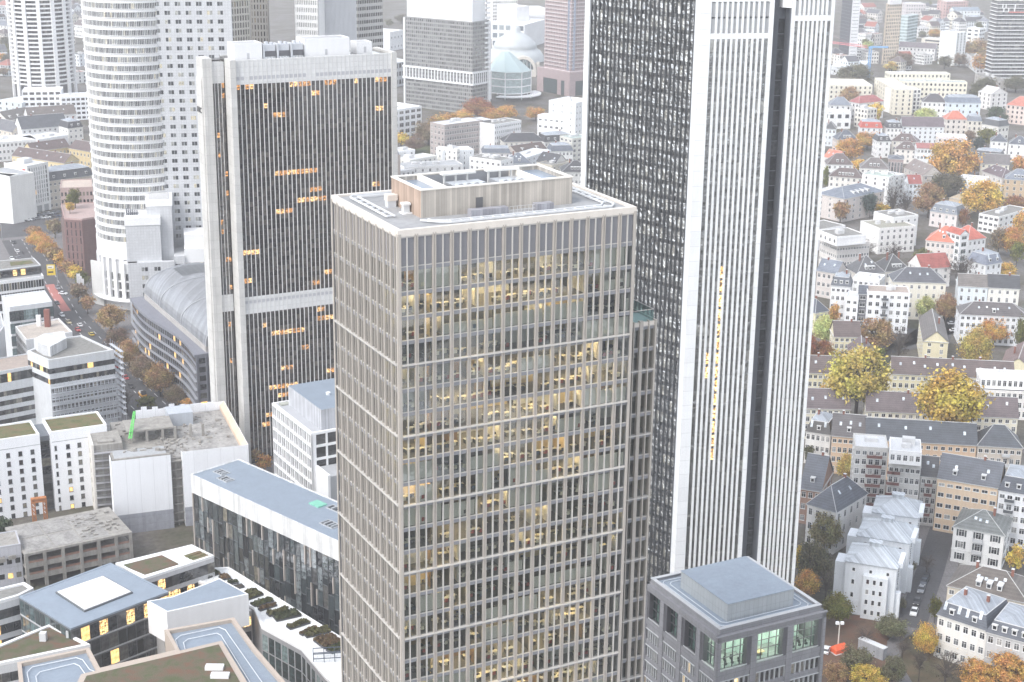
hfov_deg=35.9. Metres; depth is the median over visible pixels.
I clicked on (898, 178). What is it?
apartment block
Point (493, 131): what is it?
office block
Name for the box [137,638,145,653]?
window
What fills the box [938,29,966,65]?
apartment tower
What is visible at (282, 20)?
ground
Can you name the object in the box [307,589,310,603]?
window
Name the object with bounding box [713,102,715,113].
window
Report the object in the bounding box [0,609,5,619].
window
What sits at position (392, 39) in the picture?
exhibition hall
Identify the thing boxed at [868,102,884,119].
tree
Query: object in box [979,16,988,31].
town house
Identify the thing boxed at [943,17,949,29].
town house
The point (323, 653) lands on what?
steel frame
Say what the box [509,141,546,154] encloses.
town house
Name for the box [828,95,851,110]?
town house
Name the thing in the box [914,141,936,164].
town house
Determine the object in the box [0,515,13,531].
tree
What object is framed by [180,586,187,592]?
window
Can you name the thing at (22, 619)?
window
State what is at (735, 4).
window
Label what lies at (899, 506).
white villa
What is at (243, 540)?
window glass
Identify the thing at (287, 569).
window
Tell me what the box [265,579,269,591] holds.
window
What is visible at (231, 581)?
planter
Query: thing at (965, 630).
window
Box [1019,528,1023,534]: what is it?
window
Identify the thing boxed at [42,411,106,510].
hotel
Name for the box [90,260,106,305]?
concrete screen
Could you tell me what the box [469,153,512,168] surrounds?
town house
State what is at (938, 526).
window
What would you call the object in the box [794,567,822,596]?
tree
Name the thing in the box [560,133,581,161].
town house
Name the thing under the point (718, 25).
window
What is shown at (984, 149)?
town house
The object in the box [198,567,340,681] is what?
terrace block
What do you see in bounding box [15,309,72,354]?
office building
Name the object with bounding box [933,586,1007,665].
town house
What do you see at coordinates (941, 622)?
window
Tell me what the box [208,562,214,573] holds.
window
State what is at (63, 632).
window
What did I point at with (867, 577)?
white villa
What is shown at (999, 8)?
window glass
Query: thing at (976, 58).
tree
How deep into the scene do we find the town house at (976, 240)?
838.26 m
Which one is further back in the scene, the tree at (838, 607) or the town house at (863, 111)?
the town house at (863, 111)
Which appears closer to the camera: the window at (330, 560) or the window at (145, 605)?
the window at (145, 605)
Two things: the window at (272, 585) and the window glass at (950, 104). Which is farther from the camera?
the window glass at (950, 104)
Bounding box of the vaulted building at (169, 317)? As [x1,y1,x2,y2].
[130,263,210,403]
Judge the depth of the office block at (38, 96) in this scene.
1253.27 m
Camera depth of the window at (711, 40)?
368.93 m
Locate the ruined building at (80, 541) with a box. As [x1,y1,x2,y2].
[0,507,133,585]
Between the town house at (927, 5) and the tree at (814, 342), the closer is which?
the tree at (814, 342)
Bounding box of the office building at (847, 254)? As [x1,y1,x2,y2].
[818,240,869,265]
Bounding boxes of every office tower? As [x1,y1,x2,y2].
[196,47,397,463]
[232,0,250,40]
[250,0,269,43]
[294,0,324,39]
[294,0,356,47]
[331,164,656,681]
[356,0,382,47]
[402,0,490,112]
[581,0,834,585]
[839,0,860,55]
[881,0,901,64]
[899,14,917,42]
[984,0,1023,79]
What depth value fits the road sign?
772.56 m
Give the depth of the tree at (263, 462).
542.87 m
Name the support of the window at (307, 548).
in the office building at (274, 534)
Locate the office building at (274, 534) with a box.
[190,459,339,635]
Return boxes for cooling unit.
[262,41,275,58]
[273,41,289,57]
[287,40,303,57]
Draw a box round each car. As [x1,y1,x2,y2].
[127,383,134,388]
[138,390,146,397]
[824,645,830,654]
[910,606,918,615]
[912,596,920,605]
[917,584,925,593]
[920,577,927,585]
[923,572,929,580]
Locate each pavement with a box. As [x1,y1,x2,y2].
[0,233,273,473]
[895,525,958,630]
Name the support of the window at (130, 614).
in the office block at (102, 611)
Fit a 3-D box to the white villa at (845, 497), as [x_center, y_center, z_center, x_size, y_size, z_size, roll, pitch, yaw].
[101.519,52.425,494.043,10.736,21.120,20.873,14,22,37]
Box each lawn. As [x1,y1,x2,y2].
[415,145,429,153]
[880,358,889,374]
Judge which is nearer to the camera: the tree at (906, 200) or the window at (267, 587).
the window at (267, 587)
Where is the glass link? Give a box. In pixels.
[34,424,54,508]
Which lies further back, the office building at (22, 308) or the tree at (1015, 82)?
the tree at (1015, 82)
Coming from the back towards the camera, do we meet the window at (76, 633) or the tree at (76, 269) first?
the tree at (76, 269)
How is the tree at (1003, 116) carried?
on the ground at (282, 20)
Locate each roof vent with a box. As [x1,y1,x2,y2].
[384,193,397,207]
[399,201,411,214]
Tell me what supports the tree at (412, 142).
on the lawn at (425, 149)
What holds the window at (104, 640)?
in the office block at (102, 611)
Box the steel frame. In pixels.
[313,646,340,661]
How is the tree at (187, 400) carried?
on the pavement at (126, 324)
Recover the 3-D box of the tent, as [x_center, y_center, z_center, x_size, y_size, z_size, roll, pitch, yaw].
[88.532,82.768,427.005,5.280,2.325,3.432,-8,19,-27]
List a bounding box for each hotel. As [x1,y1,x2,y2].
[0,420,45,518]
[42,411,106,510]
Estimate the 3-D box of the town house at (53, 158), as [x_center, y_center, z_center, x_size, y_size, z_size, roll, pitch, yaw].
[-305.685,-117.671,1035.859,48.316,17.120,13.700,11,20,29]
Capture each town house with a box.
[0,0,5,5]
[0,6,6,15]
[0,13,5,19]
[0,20,7,29]
[0,28,7,38]
[0,44,6,59]
[0,59,11,75]
[0,107,24,120]
[0,117,17,135]
[0,134,36,161]
[11,146,78,166]
[14,113,64,134]
[19,132,68,143]
[23,104,76,118]
[24,138,69,152]
[48,161,93,208]
[58,116,83,144]
[68,4,80,11]
[68,139,91,167]
[72,12,78,26]
[73,11,81,19]
[73,20,82,37]
[73,70,85,83]
[75,51,84,66]
[398,146,414,156]
[400,153,436,162]
[400,160,462,173]
[400,167,414,174]
[436,145,473,169]
[437,144,459,161]
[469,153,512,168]
[481,143,510,156]
[499,131,541,146]
[508,148,550,163]
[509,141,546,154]
[509,151,531,165]
[536,150,566,163]
[537,160,570,170]
[538,129,568,147]
[547,140,573,160]
[559,158,580,184]
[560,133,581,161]
[798,451,833,523]
[804,385,850,438]
[804,408,832,462]
[808,352,843,387]
[812,295,829,331]
[815,257,847,298]
[818,220,845,249]
[820,181,883,221]
[822,186,835,190]
[823,148,847,169]
[824,151,852,174]
[825,119,836,145]
[827,108,850,128]
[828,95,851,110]
[828,166,862,187]
[829,269,852,319]
[829,318,860,356]
[830,410,866,473]
[831,48,842,63]
[832,53,848,63]
[832,128,857,149]
[840,55,859,64]
[846,253,885,278]
[847,336,873,377]
[848,93,883,118]
[852,271,885,290]
[854,105,876,126]
[857,32,871,45]
[857,47,870,59]
[858,28,867,32]
[858,117,882,139]
[859,19,866,26]
[859,156,888,172]
[860,2,876,10]
[860,50,878,63]
[863,389,1018,433]
[864,21,879,32]
[865,417,977,481]
[866,8,882,22]
[869,32,881,45]
[871,131,890,157]
[875,251,906,284]
[883,118,901,143]
[887,354,1014,392]
[888,155,903,172]
[888,265,946,319]
[889,56,906,70]
[890,131,919,154]
[894,140,914,163]
[896,51,911,69]
[898,41,937,60]
[900,115,943,142]
[903,158,941,187]
[903,173,921,200]
[908,249,950,286]
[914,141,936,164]
[915,52,932,64]
[916,26,928,37]
[917,309,948,357]
[918,455,939,525]
[919,10,928,20]
[920,15,936,25]
[920,92,944,116]
[921,2,929,10]
[925,222,953,268]
[926,21,940,30]
[928,9,940,17]
[929,4,936,9]
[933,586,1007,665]
[935,133,966,149]
[936,18,944,30]
[942,109,966,133]
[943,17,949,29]
[944,93,980,116]
[946,226,969,269]
[946,560,1023,604]
[947,10,962,19]
[949,6,980,18]
[949,18,964,28]
[949,189,975,213]
[952,17,966,31]
[954,271,988,316]
[957,174,989,193]
[961,222,986,262]
[964,17,976,28]
[966,15,982,22]
[966,112,982,136]
[974,382,1023,419]
[975,424,1023,472]
[976,145,1003,156]
[978,85,1007,109]
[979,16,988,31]
[979,152,1010,175]
[981,116,1009,139]
[981,163,1010,192]
[984,602,1023,681]
[987,272,1020,305]
[990,131,1007,153]
[996,464,1023,548]
[1002,341,1023,369]
[1006,96,1023,124]
[1008,134,1023,161]
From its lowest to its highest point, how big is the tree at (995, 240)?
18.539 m
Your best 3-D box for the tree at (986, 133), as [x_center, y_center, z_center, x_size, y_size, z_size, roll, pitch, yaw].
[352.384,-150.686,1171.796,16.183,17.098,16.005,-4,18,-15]
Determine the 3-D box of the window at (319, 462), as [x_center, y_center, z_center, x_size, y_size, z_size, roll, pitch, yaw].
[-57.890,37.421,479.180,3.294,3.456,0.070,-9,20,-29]
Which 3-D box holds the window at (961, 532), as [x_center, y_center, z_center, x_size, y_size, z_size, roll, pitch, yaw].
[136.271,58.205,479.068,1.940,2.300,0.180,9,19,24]
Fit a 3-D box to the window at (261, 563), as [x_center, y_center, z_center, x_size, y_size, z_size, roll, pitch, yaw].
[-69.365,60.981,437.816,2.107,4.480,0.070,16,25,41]
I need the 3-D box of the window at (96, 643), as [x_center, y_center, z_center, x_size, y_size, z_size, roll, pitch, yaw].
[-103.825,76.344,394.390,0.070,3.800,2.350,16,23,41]
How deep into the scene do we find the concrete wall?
423.97 m
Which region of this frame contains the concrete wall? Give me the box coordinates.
[858,636,887,660]
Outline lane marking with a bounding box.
[12,240,157,408]
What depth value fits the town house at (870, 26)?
1886.76 m
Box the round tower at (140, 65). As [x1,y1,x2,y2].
[80,0,232,309]
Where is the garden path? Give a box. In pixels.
[887,626,915,681]
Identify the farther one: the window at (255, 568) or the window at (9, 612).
the window at (255, 568)
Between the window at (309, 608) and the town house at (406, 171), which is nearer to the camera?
the window at (309, 608)
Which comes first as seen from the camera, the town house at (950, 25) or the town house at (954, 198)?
the town house at (954, 198)
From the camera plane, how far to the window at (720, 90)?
372.82 m
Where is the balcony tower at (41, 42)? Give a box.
[5,0,77,96]
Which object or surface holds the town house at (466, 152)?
on the ground at (282, 20)
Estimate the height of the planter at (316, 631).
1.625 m
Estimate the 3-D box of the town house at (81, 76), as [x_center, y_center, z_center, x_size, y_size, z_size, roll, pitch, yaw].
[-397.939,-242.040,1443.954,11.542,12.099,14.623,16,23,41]
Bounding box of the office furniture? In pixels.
[397,261,622,681]
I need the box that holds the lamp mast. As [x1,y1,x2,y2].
[835,621,843,643]
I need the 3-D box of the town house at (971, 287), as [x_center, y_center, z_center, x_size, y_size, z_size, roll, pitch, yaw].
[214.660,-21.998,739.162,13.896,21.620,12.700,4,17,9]
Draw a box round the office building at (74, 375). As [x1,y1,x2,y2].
[27,331,126,430]
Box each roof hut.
[227,40,261,59]
[296,35,349,56]
[350,40,371,53]
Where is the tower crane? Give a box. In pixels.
[832,37,887,77]
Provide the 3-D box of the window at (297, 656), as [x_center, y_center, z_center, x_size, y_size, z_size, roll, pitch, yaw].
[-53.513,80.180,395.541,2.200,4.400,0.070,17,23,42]
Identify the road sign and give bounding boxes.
[46,264,57,284]
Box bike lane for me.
[46,284,70,310]
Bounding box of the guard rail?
[510,204,533,212]
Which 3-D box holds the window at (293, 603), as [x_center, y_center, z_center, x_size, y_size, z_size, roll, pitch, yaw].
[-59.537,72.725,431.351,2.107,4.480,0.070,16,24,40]
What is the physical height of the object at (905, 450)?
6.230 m
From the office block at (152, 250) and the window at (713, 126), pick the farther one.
the office block at (152, 250)
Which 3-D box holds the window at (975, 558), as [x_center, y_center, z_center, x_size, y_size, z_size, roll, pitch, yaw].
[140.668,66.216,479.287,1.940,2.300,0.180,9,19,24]
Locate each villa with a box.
[804,473,868,553]
[833,538,905,620]
[846,514,918,592]
[860,219,915,253]
[862,491,924,564]
[873,209,917,245]
[929,198,965,227]
[950,507,1013,568]
[967,247,1002,273]
[977,205,1023,232]
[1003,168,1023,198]
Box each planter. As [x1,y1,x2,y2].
[208,569,220,578]
[218,573,230,580]
[227,578,238,584]
[233,583,244,588]
[244,588,263,599]
[250,596,273,607]
[258,601,276,611]
[266,605,288,616]
[271,608,301,621]
[286,618,310,629]
[299,625,317,635]
[302,624,330,637]
[313,632,336,644]
[319,636,339,648]
[326,641,340,652]
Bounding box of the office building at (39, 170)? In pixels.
[4,157,50,212]
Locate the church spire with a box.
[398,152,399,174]
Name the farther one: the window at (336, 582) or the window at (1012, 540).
the window at (1012, 540)
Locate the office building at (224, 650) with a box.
[17,617,284,681]
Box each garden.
[821,615,900,681]
[898,635,1001,681]
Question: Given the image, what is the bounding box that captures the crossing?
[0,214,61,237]
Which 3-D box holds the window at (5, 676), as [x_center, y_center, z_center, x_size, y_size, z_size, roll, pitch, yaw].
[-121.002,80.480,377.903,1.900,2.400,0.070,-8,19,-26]
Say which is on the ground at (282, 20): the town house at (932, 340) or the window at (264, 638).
the town house at (932, 340)
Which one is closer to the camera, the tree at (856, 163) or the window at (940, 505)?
the window at (940, 505)
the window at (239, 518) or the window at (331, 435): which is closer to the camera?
the window at (239, 518)
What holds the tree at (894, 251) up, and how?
on the ground at (282, 20)
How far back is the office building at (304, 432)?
484.85 m
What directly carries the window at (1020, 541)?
in the town house at (1010, 503)
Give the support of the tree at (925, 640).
on the garden at (907, 659)
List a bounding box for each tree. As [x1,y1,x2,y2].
[0,36,8,43]
[0,54,9,60]
[0,68,10,75]
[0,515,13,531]
[24,225,41,234]
[24,230,49,244]
[33,237,57,253]
[42,245,62,263]
[43,218,61,237]
[53,251,63,265]
[57,257,76,277]
[64,188,81,207]
[64,202,75,210]
[66,264,83,278]
[68,281,88,303]
[74,270,91,284]
[79,294,96,313]
[93,303,127,329]
[102,325,131,345]
[114,337,140,367]
[119,386,134,411]
[125,353,154,384]
[135,395,156,409]
[140,360,175,396]
[162,383,186,405]
[178,397,192,403]
[251,449,260,462]
[255,453,271,469]
[384,19,393,26]
[394,13,405,23]
[397,132,411,146]
[404,134,427,152]
[412,119,433,144]
[427,112,458,123]
[451,108,474,117]
[462,96,497,116]
[478,107,505,118]
[497,104,519,117]
[524,105,546,120]
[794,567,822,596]
[796,537,832,577]
[796,545,802,567]
[803,445,815,457]
[805,511,844,548]
[810,335,817,354]
[812,313,834,341]
[814,339,835,355]
[816,565,833,598]
[819,334,898,413]
[822,590,856,625]
[822,660,850,681]
[823,165,829,186]
[828,301,840,319]
[832,63,875,82]
[832,137,864,158]
[832,200,852,222]
[834,451,851,477]
[835,643,876,670]
[836,84,860,100]
[847,663,888,681]
[851,159,863,169]
[851,625,880,640]
[856,130,877,149]
[860,41,873,48]
[860,316,895,348]
[862,192,878,218]
[866,237,879,255]
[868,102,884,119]
[873,612,910,637]
[874,202,890,210]
[874,347,887,358]
[878,240,903,256]
[880,173,904,208]
[880,651,907,681]
[883,61,898,70]
[883,316,913,356]
[887,51,914,66]
[892,634,913,658]
[898,184,917,210]
[900,597,906,610]
[910,179,947,217]
[911,107,938,116]
[911,247,931,255]
[911,364,995,422]
[912,620,939,657]
[913,647,928,681]
[914,295,936,314]
[918,29,926,39]
[918,553,938,571]
[920,649,966,681]
[923,136,985,175]
[926,593,942,622]
[927,28,939,36]
[927,170,966,195]
[934,292,958,324]
[935,54,953,68]
[940,250,976,278]
[954,53,967,66]
[954,323,994,359]
[957,656,999,681]
[958,208,971,226]
[959,176,1010,212]
[965,36,987,55]
[965,130,977,143]
[968,75,1000,95]
[969,52,985,69]
[972,136,984,149]
[972,160,979,174]
[974,22,983,27]
[977,128,997,146]
[981,316,1011,344]
[985,106,1005,116]
[987,225,1006,252]
[987,649,1023,681]
[993,225,1023,256]
[996,112,1009,120]
[1000,262,1017,274]
[1001,195,1023,206]
[1002,74,1023,92]
[1004,541,1023,572]
[1008,241,1023,266]
[1010,155,1023,169]
[1011,208,1023,232]
[1013,314,1023,343]
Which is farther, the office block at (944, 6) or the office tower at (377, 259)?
the office block at (944, 6)
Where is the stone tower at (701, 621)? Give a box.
[642,556,827,681]
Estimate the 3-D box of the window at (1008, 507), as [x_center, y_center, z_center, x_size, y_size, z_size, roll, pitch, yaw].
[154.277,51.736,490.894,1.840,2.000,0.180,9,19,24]
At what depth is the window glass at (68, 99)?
1244.72 m
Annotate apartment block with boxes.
[844,291,858,320]
[850,433,888,505]
[857,284,867,328]
[862,170,895,205]
[865,284,909,333]
[885,456,921,499]
[887,171,904,204]
[933,452,1004,533]
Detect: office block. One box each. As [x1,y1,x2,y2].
[0,582,33,643]
[0,624,90,681]
[19,563,168,667]
[22,87,63,106]
[59,92,88,119]
[60,179,92,203]
[61,202,96,276]
[115,544,214,596]
[124,192,203,321]
[147,578,249,641]
[157,609,252,653]
[397,58,403,86]
[397,102,421,138]
[430,117,481,154]
[471,116,490,121]
[479,117,520,153]
[487,0,516,20]
[537,113,563,134]
[549,96,582,133]
[828,79,872,101]
[874,78,913,114]
[884,71,949,79]
[884,86,920,113]
[897,78,966,105]
[901,2,925,20]
[921,37,939,57]
[937,0,967,18]
[965,52,984,72]
[966,26,984,42]
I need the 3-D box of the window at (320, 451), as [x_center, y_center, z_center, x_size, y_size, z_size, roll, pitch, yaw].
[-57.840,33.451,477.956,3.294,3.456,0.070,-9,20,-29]
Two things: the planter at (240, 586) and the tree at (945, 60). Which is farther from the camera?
the tree at (945, 60)
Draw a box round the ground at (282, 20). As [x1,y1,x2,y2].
[0,0,1023,681]
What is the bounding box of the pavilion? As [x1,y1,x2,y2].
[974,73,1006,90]
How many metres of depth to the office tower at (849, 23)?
1634.94 m
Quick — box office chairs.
[720,637,806,666]
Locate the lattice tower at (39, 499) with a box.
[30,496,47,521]
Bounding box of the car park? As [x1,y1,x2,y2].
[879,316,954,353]
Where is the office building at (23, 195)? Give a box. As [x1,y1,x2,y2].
[0,167,36,223]
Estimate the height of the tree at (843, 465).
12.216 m
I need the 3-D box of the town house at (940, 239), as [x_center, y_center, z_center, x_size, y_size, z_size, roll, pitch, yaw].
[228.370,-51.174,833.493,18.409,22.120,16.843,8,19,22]
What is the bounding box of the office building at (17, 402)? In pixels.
[0,353,35,424]
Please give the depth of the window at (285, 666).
400.47 m
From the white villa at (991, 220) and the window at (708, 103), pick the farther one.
the white villa at (991, 220)
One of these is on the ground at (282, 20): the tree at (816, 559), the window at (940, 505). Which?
the tree at (816, 559)
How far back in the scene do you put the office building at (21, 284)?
694.30 m
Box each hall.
[0,96,25,110]
[383,28,402,50]
[491,25,543,76]
[491,51,540,99]
[492,18,544,47]
[497,4,528,21]
[529,6,544,18]
[831,59,869,74]
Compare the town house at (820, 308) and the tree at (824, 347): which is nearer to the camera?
the tree at (824, 347)
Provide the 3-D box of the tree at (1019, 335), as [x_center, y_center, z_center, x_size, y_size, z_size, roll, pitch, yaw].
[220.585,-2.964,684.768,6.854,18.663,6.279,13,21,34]
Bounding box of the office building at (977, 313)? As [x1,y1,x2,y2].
[954,298,1023,345]
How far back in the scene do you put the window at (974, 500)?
496.51 m
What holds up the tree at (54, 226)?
on the pavement at (126, 324)
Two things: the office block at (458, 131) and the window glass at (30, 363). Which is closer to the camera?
the window glass at (30, 363)
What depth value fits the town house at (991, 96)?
1354.56 m
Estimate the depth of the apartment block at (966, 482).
498.07 m
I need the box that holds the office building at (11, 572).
[0,530,23,587]
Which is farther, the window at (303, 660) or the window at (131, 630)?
the window at (131, 630)
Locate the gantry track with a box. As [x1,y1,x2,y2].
[350,186,614,222]
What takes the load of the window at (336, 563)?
in the office building at (274, 534)
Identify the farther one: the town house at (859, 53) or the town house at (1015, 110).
the town house at (859, 53)
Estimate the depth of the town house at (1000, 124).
1207.28 m
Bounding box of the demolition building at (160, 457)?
[109,401,248,532]
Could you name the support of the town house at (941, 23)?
on the ground at (282, 20)
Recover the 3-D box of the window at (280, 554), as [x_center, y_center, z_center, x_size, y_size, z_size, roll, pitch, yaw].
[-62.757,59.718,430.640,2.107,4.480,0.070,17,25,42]
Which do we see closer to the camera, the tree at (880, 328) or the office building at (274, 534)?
the office building at (274, 534)
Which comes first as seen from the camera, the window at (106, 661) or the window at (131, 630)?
the window at (106, 661)
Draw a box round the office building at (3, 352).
[0,312,6,357]
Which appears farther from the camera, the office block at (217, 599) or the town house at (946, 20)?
the town house at (946, 20)
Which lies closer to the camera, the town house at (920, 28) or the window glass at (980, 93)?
the window glass at (980, 93)
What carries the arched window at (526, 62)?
in the domed hall
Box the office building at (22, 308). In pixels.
[2,290,53,355]
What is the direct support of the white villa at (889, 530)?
on the ground at (282, 20)
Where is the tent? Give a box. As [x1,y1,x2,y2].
[829,642,846,655]
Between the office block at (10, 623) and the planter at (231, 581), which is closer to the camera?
the office block at (10, 623)
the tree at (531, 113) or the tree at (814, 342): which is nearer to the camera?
the tree at (814, 342)
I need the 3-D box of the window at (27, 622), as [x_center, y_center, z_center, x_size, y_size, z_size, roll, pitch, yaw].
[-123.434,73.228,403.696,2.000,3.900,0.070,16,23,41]
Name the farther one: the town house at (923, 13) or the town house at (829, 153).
the town house at (923, 13)
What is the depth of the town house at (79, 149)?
1064.86 m
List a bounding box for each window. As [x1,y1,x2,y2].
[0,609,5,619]
[0,624,7,634]
[1,672,9,681]
[5,607,12,617]
[7,373,11,381]
[7,622,14,632]
[9,311,16,321]
[10,323,16,333]
[10,671,18,680]
[11,336,16,345]
[12,605,19,615]
[14,310,20,320]
[14,620,20,630]
[17,371,21,379]
[19,310,25,319]
[20,600,24,615]
[21,616,25,631]
[24,309,30,319]
[25,604,29,618]
[26,620,30,632]
[27,369,31,377]
[28,309,35,318]
[30,607,34,621]
[33,308,39,318]
[35,610,39,624]
[38,307,43,317]
[40,441,49,449]
[40,613,44,626]
[41,449,50,457]
[42,457,50,466]
[42,466,51,474]
[43,474,52,482]
[44,482,52,491]
[44,491,53,499]
[45,499,53,507]
[45,616,49,624]
[47,306,53,316]
[61,626,65,635]
[72,629,80,639]
[81,626,89,640]
[90,622,98,638]
[91,638,100,654]
[95,655,101,667]
[99,618,107,634]
[100,635,109,651]
[102,652,110,666]
[108,615,116,631]
[110,631,117,647]
[111,648,119,663]
[117,612,125,627]
[118,628,126,644]
[120,644,127,660]
[126,608,134,624]
[127,625,135,640]
[128,641,136,656]
[135,605,143,620]
[136,621,144,636]
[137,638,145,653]
[144,604,147,617]
[145,620,148,633]
[146,635,153,649]
[147,650,154,655]
[158,578,165,588]
[165,576,172,587]
[172,574,179,585]
[173,588,179,595]
[179,571,186,582]
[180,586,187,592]
[187,569,193,580]
[187,584,194,589]
[194,566,200,578]
[199,358,204,363]
[199,366,205,372]
[200,375,205,380]
[200,384,206,389]
[201,393,206,398]
[201,564,207,575]
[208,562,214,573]
[237,514,241,532]
[242,516,245,534]
[245,631,251,639]
[248,519,252,537]
[248,537,252,551]
[253,521,256,535]
[253,536,257,551]
[253,551,258,566]
[254,566,257,580]
[258,524,261,537]
[258,538,262,553]
[259,553,263,568]
[260,569,263,583]
[262,634,267,651]
[263,526,267,540]
[263,540,267,555]
[263,651,267,660]
[264,556,268,578]
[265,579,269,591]
[268,528,272,547]
[269,547,272,562]
[269,562,273,577]
[269,638,274,655]
[269,654,274,668]
[270,578,274,593]
[273,531,276,549]
[274,550,278,565]
[274,565,279,580]
[275,580,279,597]
[275,641,280,658]
[276,658,281,675]
[279,533,283,552]
[279,552,282,567]
[279,567,284,583]
[280,583,284,598]
[282,645,287,662]
[282,662,287,679]
[284,536,288,550]
[285,551,289,566]
[285,566,289,581]
[285,581,290,597]
[286,597,290,604]
[288,648,293,666]
[289,666,294,681]
[290,539,293,553]
[290,553,293,568]
[290,569,293,584]
[291,584,295,600]
[291,599,295,607]
[295,541,299,555]
[295,652,300,669]
[296,556,299,571]
[296,572,300,594]
[296,594,300,610]
[296,669,301,681]
[300,543,303,562]
[301,563,305,578]
[301,578,305,593]
[301,593,306,614]
[302,657,305,675]
[306,546,309,565]
[306,565,310,588]
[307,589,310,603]
[307,604,311,617]
[307,663,309,680]
[311,548,315,568]
[312,568,316,583]
[312,583,317,607]
[312,669,314,681]
[313,607,317,621]
[316,433,325,444]
[316,446,325,457]
[317,459,325,465]
[317,551,321,566]
[317,566,322,590]
[318,590,322,606]
[318,605,322,621]
[322,554,327,569]
[323,569,327,585]
[323,585,328,608]
[323,608,328,624]
[328,431,335,442]
[328,444,335,455]
[328,457,335,464]
[328,556,332,571]
[328,571,333,595]
[328,595,333,619]
[330,619,334,631]
[334,559,338,579]
[334,578,338,594]
[335,595,339,610]
[335,610,339,625]
[520,59,532,69]
[691,19,693,30]
[705,133,708,144]
[706,118,709,129]
[707,87,711,98]
[707,102,710,113]
[708,71,712,82]
[709,55,712,67]
[710,39,713,51]
[711,3,715,16]
[711,19,714,32]
[712,117,714,129]
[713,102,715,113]
[714,86,716,98]
[715,71,717,82]
[716,39,718,51]
[717,19,719,32]
[718,3,720,16]
[719,86,721,98]
[720,71,722,82]
[721,39,724,51]
[721,55,723,66]
[722,19,725,32]
[723,3,726,16]
[725,71,727,82]
[726,55,728,66]
[727,39,729,51]
[728,3,731,16]
[728,19,730,32]
[731,55,733,66]
[732,39,734,50]
[733,19,735,32]
[734,3,736,16]
[738,18,741,32]
[739,2,741,16]
[743,18,746,32]
[744,2,747,16]
[749,18,751,32]
[750,2,752,16]
[755,2,757,16]
[854,468,858,473]
[859,478,864,483]
[868,459,872,464]
[934,523,940,528]
[935,513,941,518]
[935,646,940,653]
[936,502,942,507]
[937,492,943,497]
[939,618,943,626]
[944,504,950,509]
[944,514,949,519]
[945,635,950,642]
[946,621,951,629]
[953,505,959,510]
[953,638,958,645]
[954,495,960,500]
[954,624,959,631]
[956,552,961,559]
[957,541,962,548]
[958,529,964,536]
[961,641,966,648]
[963,496,969,501]
[963,626,967,634]
[969,643,974,651]
[970,629,976,637]
[972,498,977,502]
[973,544,979,551]
[973,555,978,562]
[975,532,981,539]
[977,646,982,654]
[979,632,984,640]
[980,499,986,504]
[985,650,991,658]
[987,636,993,643]
[989,501,995,506]
[989,559,995,566]
[990,547,996,554]
[992,536,997,542]
[996,638,1001,646]
[998,503,1003,509]
[1005,641,1010,648]
[1006,504,1011,510]
[1010,537,1015,543]
[1011,527,1016,533]
[1012,516,1017,522]
[1013,505,1018,511]
[1013,643,1019,650]
[1017,539,1022,545]
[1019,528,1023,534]
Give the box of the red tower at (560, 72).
[537,0,584,96]
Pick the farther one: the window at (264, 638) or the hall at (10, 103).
the hall at (10, 103)
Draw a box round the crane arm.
[128,411,135,438]
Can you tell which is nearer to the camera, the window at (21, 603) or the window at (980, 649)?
the window at (21, 603)
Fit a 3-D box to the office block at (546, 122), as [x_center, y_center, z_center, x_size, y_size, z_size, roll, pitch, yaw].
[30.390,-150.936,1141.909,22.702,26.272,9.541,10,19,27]
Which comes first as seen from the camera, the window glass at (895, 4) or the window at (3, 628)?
the window at (3, 628)
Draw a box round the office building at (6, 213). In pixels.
[0,172,17,223]
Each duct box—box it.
[467,205,508,216]
[532,201,553,210]
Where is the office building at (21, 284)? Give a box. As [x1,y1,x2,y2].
[0,272,44,322]
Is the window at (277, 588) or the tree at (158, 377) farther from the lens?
the tree at (158, 377)
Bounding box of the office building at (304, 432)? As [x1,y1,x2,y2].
[272,378,336,500]
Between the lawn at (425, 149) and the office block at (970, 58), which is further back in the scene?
the office block at (970, 58)
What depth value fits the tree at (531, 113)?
1265.14 m
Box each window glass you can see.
[9,0,71,83]
[23,92,59,105]
[28,360,117,418]
[36,165,48,201]
[62,98,87,118]
[81,1,223,297]
[132,304,193,399]
[193,493,258,584]
[215,76,391,458]
[232,1,248,40]
[251,0,267,41]
[274,422,294,482]
[297,0,317,34]
[356,0,382,47]
[397,63,403,83]
[405,17,487,110]
[493,1,516,20]
[493,25,523,44]
[545,0,584,69]
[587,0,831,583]
[648,636,817,681]
[827,114,848,125]
[830,86,870,100]
[850,3,859,54]
[855,109,875,124]
[861,53,878,62]
[874,80,910,113]
[884,4,901,62]
[885,73,948,76]
[899,15,917,42]
[900,48,936,59]
[902,4,924,19]
[905,83,965,104]
[912,90,919,112]
[915,55,931,63]
[924,103,944,116]
[925,39,939,57]
[938,2,967,18]
[944,104,977,112]
[944,121,964,132]
[955,33,965,64]
[967,29,984,41]
[967,121,979,134]
[980,93,1004,107]
[985,0,1023,78]
[1007,106,1022,122]
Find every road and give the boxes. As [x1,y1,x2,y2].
[2,239,178,418]
[898,521,952,628]
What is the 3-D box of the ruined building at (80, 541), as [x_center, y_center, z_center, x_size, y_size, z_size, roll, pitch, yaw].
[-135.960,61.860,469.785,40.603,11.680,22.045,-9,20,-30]
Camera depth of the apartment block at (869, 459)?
503.94 m
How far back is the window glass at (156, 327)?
625.28 m
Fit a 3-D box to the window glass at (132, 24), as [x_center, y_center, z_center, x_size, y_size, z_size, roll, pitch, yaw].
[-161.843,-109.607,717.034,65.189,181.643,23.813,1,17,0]

